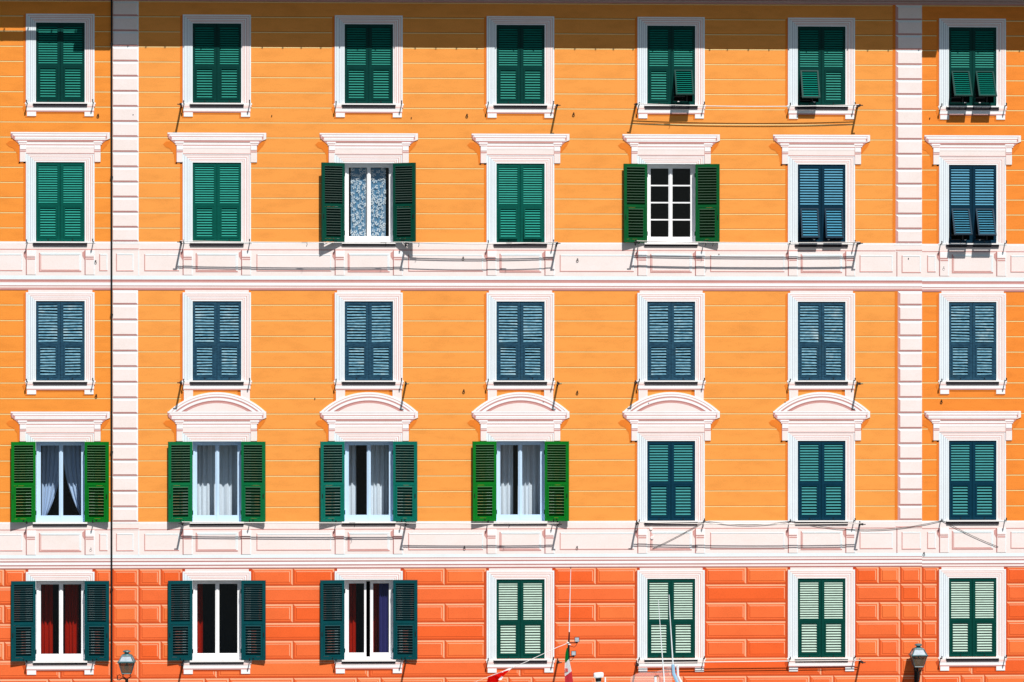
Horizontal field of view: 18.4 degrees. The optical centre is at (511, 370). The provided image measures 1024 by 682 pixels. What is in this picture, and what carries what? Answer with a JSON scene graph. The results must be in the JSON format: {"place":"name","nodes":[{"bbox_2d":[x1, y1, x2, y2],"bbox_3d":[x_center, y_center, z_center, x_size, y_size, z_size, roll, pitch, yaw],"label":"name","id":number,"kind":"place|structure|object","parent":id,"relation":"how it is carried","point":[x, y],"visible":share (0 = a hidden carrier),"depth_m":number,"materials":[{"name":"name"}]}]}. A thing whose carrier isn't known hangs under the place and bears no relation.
{"place":"outdoors","nodes":[
{"label":"outdoors","id":0,"kind":"place"},
{"bbox_2d":[0,0,112,681],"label":"apartment building","id":1,"kind":"structure","parent":0,"point":[55,340],"depth_m":73.51,"materials":[{"name":"orange paint"}]},
{"bbox_2d":[6,132,109,245],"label":"window","id":2,"kind":"structure","parent":1,"relation":"in","point":[59,167],"depth_m":73.52,"materials":[{"name":"white paint"}]},
{"bbox_2d":[6,412,109,525],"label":"window","id":3,"kind":"structure","parent":1,"relation":"in","point":[60,464],"depth_m":73.50,"materials":[{"name":"white paint"}]},
{"bbox_2d":[22,14,95,117],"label":"window","id":4,"kind":"structure","parent":1,"relation":"in","point":[59,49],"depth_m":73.52,"materials":[{"name":"white paint"}]},
{"bbox_2d":[22,290,95,395],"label":"window","id":5,"kind":"structure","parent":1,"relation":"in","point":[59,325],"depth_m":73.52,"materials":[{"name":"white paint"}]},
{"bbox_2d":[11,569,108,675],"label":"window","id":6,"kind":"structure","parent":1,"relation":"in","point":[62,627],"depth_m":73.50,"materials":[{"name":"paint"}]},
{"bbox_2d":[110,0,112,681],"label":"downpipe","id":7,"kind":"object","parent":1,"relation":"attached to","point":[111,314],"visible":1,"depth_m":73.50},
{"bbox_2d":[922,0,1023,681],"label":"apartment building","id":8,"kind":"structure","parent":0,"point":[972,300],"depth_m":74.51,"materials":[{"name":"orange paint"}]},
{"bbox_2d":[936,18,1006,120],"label":"window","id":9,"kind":"structure","parent":8,"relation":"in","point":[971,53],"depth_m":74.51,"materials":[{"name":"white paint"}]},
{"bbox_2d":[922,135,1020,246],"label":"window","id":10,"kind":"structure","parent":8,"relation":"in","point":[971,169],"depth_m":74.51,"materials":[{"name":"white paint"}]},
{"bbox_2d":[936,291,1006,394],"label":"window","id":11,"kind":"structure","parent":8,"relation":"in","point":[971,325],"depth_m":74.51,"materials":[{"name":"white paint"}]},
{"bbox_2d":[922,411,1020,523],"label":"window","id":12,"kind":"structure","parent":8,"relation":"in","point":[971,445],"depth_m":74.51,"materials":[{"name":"white paint"}]},
{"bbox_2d":[936,567,1006,671],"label":"window","id":13,"kind":"structure","parent":8,"relation":"in","point":[971,601],"depth_m":74.51,"materials":[{"name":"white paint"}]},
{"bbox_3d":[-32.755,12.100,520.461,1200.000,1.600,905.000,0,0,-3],"label":"quay","id":14,"kind":"structure","parent":0,"visible":0},
{"bbox_2d":[117,650,135,681],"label":"street lamp","id":15,"kind":"object","parent":14,"relation":"on","point":[126,661],"visible":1,"depth_m":70.87,"materials":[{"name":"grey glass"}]},
{"bbox_2d":[113,0,922,681],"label":"apartment building","id":16,"kind":"structure","parent":14,"relation":"on","point":[481,452],"depth_m":74.03,"materials":[{"name":"orange paint"}]},
{"bbox_2d":[163,132,265,245],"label":"window","id":17,"kind":"structure","parent":16,"relation":"in","point":[215,168],"depth_m":73.68,"materials":[{"name":"white paint"}]},
{"bbox_2d":[163,392,265,525],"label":"window","id":18,"kind":"structure","parent":16,"relation":"in","point":[216,448],"depth_m":73.66,"materials":[{"name":"white paint"}]},
{"bbox_2d":[179,14,251,117],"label":"window","id":19,"kind":"structure","parent":16,"relation":"in","point":[215,50],"depth_m":73.68,"materials":[{"name":"white paint"}]},
{"bbox_2d":[179,290,251,401],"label":"window","id":20,"kind":"structure","parent":16,"relation":"in","point":[215,325],"depth_m":73.68,"materials":[{"name":"white paint"}]},
{"bbox_2d":[168,569,265,674],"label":"window","id":21,"kind":"structure","parent":16,"relation":"in","point":[219,609],"depth_m":73.66,"materials":[{"name":"paint"}]},
{"bbox_2d":[315,133,417,245],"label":"window","id":22,"kind":"structure","parent":16,"relation":"in","point":[368,180],"depth_m":73.83,"materials":[{"name":"paint"}]},
{"bbox_2d":[316,392,417,524],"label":"window","id":23,"kind":"structure","parent":16,"relation":"in","point":[368,459],"depth_m":73.83,"materials":[{"name":"white paint"}]},
{"bbox_2d":[331,15,403,118],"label":"window","id":24,"kind":"structure","parent":16,"relation":"in","point":[367,50],"depth_m":73.84,"materials":[{"name":"white paint"}]},
{"bbox_2d":[331,290,403,401],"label":"window","id":25,"kind":"structure","parent":16,"relation":"in","point":[367,325],"depth_m":73.84,"materials":[{"name":"white paint"}]},
{"bbox_2d":[320,569,417,674],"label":"window","id":26,"kind":"structure","parent":16,"relation":"in","point":[365,615],"depth_m":73.84,"materials":[{"name":"paint"}]},
{"bbox_2d":[467,134,568,246],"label":"window","id":27,"kind":"structure","parent":16,"relation":"in","point":[519,168],"depth_m":74.01,"materials":[{"name":"white paint"}]},
{"bbox_2d":[468,392,568,524],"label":"window","id":28,"kind":"structure","parent":16,"relation":"in","point":[516,453],"depth_m":73.99,"materials":[{"name":"white paint"}]},
{"bbox_2d":[483,16,554,118],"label":"window","id":29,"kind":"structure","parent":16,"relation":"in","point":[519,50],"depth_m":74.03,"materials":[{"name":"white paint"}]},
{"bbox_2d":[483,290,554,401],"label":"window","id":30,"kind":"structure","parent":16,"relation":"in","point":[519,324],"depth_m":74.03,"materials":[{"name":"white paint"}]},
{"bbox_2d":[483,568,554,673],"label":"window","id":31,"kind":"structure","parent":16,"relation":"in","point":[519,602],"depth_m":74.03,"materials":[{"name":"white paint"}]},
{"bbox_2d":[618,134,719,245],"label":"window","id":32,"kind":"structure","parent":16,"relation":"in","point":[671,184],"depth_m":74.15,"materials":[{"name":"paint"}]},
{"bbox_2d":[618,392,719,524],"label":"window","id":33,"kind":"structure","parent":16,"relation":"in","point":[669,433],"depth_m":74.17,"materials":[{"name":"white paint"}]},
{"bbox_2d":[634,17,705,119],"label":"window","id":34,"kind":"structure","parent":16,"relation":"in","point":[670,51],"depth_m":74.19,"materials":[{"name":"white paint"}]},
{"bbox_2d":[634,290,705,400],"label":"window","id":35,"kind":"structure","parent":16,"relation":"in","point":[670,325],"depth_m":74.19,"materials":[{"name":"white paint"}]},
{"bbox_2d":[634,568,705,672],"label":"window","id":36,"kind":"structure","parent":16,"relation":"in","point":[685,587],"depth_m":74.19,"materials":[{"name":"white paint"}]},
{"bbox_2d":[769,135,869,246],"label":"window","id":37,"kind":"structure","parent":16,"relation":"in","point":[819,169],"depth_m":74.33,"materials":[{"name":"white paint"}]},
{"bbox_2d":[769,392,869,524],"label":"window","id":38,"kind":"structure","parent":16,"relation":"in","point":[819,431],"depth_m":74.33,"materials":[{"name":"white paint"}]},
{"bbox_2d":[784,18,855,119],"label":"window","id":39,"kind":"structure","parent":16,"relation":"in","point":[819,52],"depth_m":74.35,"materials":[{"name":"white paint"}]},
{"bbox_2d":[784,291,855,401],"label":"window","id":40,"kind":"structure","parent":16,"relation":"in","point":[819,325],"depth_m":74.35,"materials":[{"name":"white paint"}]},
{"bbox_2d":[785,567,855,672],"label":"window","id":41,"kind":"structure","parent":16,"relation":"in","point":[819,601],"depth_m":74.35,"materials":[{"name":"white paint"}]},
{"bbox_2d":[654,520,997,547],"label":"cable","id":42,"kind":"object","parent":16,"relation":"attached to","point":[839,528],"visible":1,"depth_m":74.34,"materials":[{"name":"black metal"}]},
{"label":"clothesline bracket","id":43,"kind":"object","parent":16,"relation":"attached to","visible":0},
{"bbox_2d":[407,523,557,527],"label":"clothesline","id":44,"kind":"object","parent":43,"relation":"hanging from","point":[482,523],"visible":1,"depth_m":73.56,"materials":[{"name":"black metal"}]},
{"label":"clothesline bracket","id":45,"kind":"object","parent":16,"relation":"attached to","visible":0},
{"bbox_2d":[639,522,861,526],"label":"clothesline","id":46,"kind":"object","parent":45,"relation":"hanging from","point":[750,524],"visible":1,"depth_m":73.85,"materials":[{"name":"black metal"}]},
{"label":"clothesline bracket","id":47,"kind":"object","parent":16,"relation":"attached to","visible":0},
{"bbox_2d":[637,660,859,662],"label":"clothesline","id":48,"kind":"object","parent":47,"relation":"hanging from","point":[748,661],"visible":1,"depth_m":74.10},
{"bbox_2d":[908,643,928,681],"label":"street lamp","id":49,"kind":"object","parent":14,"relation":"on","point":[917,654],"visible":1,"depth_m":74.03,"materials":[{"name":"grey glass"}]},
{"label":"sea","id":50,"kind":"structure","parent":0,"visible":0},
{"bbox_2d":[568,567,578,660],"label":"fishing boat","id":51,"kind":"object","parent":50,"relation":"on","point":[573,654],"visible":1,"depth_m":67.44,"materials":[{"name":"metal"}]},
{"bbox_2d":[478,642,570,680],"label":"rope","id":52,"kind":"object","parent":51,"relation":"attached to","point":[531,659],"visible":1,"depth_m":67.41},
{"bbox_2d":[487,667,511,681],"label":"signal flag","id":53,"kind":"object","parent":52,"relation":"hanging from","point":[497,677],"visible":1,"depth_m":67.33,"materials":[{"name":"red fabric"}]},
{"bbox_2d":[565,648,572,681],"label":"flag","id":54,"kind":"object","parent":51,"relation":"hanging from","point":[568,675],"visible":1,"depth_m":67.42,"materials":[{"name":"fabric"}]},
{"bbox_2d":[593,597,681,681],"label":"motor boat","id":55,"kind":"object","parent":50,"relation":"on","point":[597,676],"visible":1,"depth_m":63.72,"materials":[{"name":"metal"}]},
{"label":"clothesline bracket","id":56,"kind":"object","parent":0,"visible":0},
{"bbox_2d":[638,103,858,107],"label":"clothesline","id":57,"kind":"object","parent":56,"relation":"hanging from","point":[744,106],"visible":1,"depth_m":73.94,"materials":[{"name":"black metal"}]},
{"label":"clothesline bracket","id":58,"kind":"object","parent":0,"visible":0},
{"bbox_2d":[180,240,404,246],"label":"clothesline","id":59,"kind":"object","parent":58,"relation":"hanging from","point":[302,242],"visible":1,"depth_m":73.34,"materials":[{"name":"black metal"}]},
{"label":"clothesline bracket","id":60,"kind":"object","parent":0,"visible":0},
{"bbox_2d":[406,242,556,246],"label":"clothesline","id":61,"kind":"object","parent":60,"relation":"hanging from","point":[481,243],"visible":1,"depth_m":73.55,"materials":[{"name":"black metal"}]},
{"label":"clothesline bracket","id":62,"kind":"object","parent":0,"visible":0},
{"bbox_2d":[638,241,859,245],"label":"clothesline","id":63,"kind":"object","parent":62,"relation":"hanging from","point":[750,242],"visible":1,"depth_m":73.86,"materials":[{"name":"black metal"}]},
{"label":"clothesline bracket","id":64,"kind":"object","parent":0,"visible":0},
{"bbox_2d":[189,522,405,526],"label":"clothesline","id":65,"kind":"object","parent":64,"relation":"hanging from","point":[262,522],"visible":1,"depth_m":73.44,"materials":[{"name":"black metal"}]}
]}

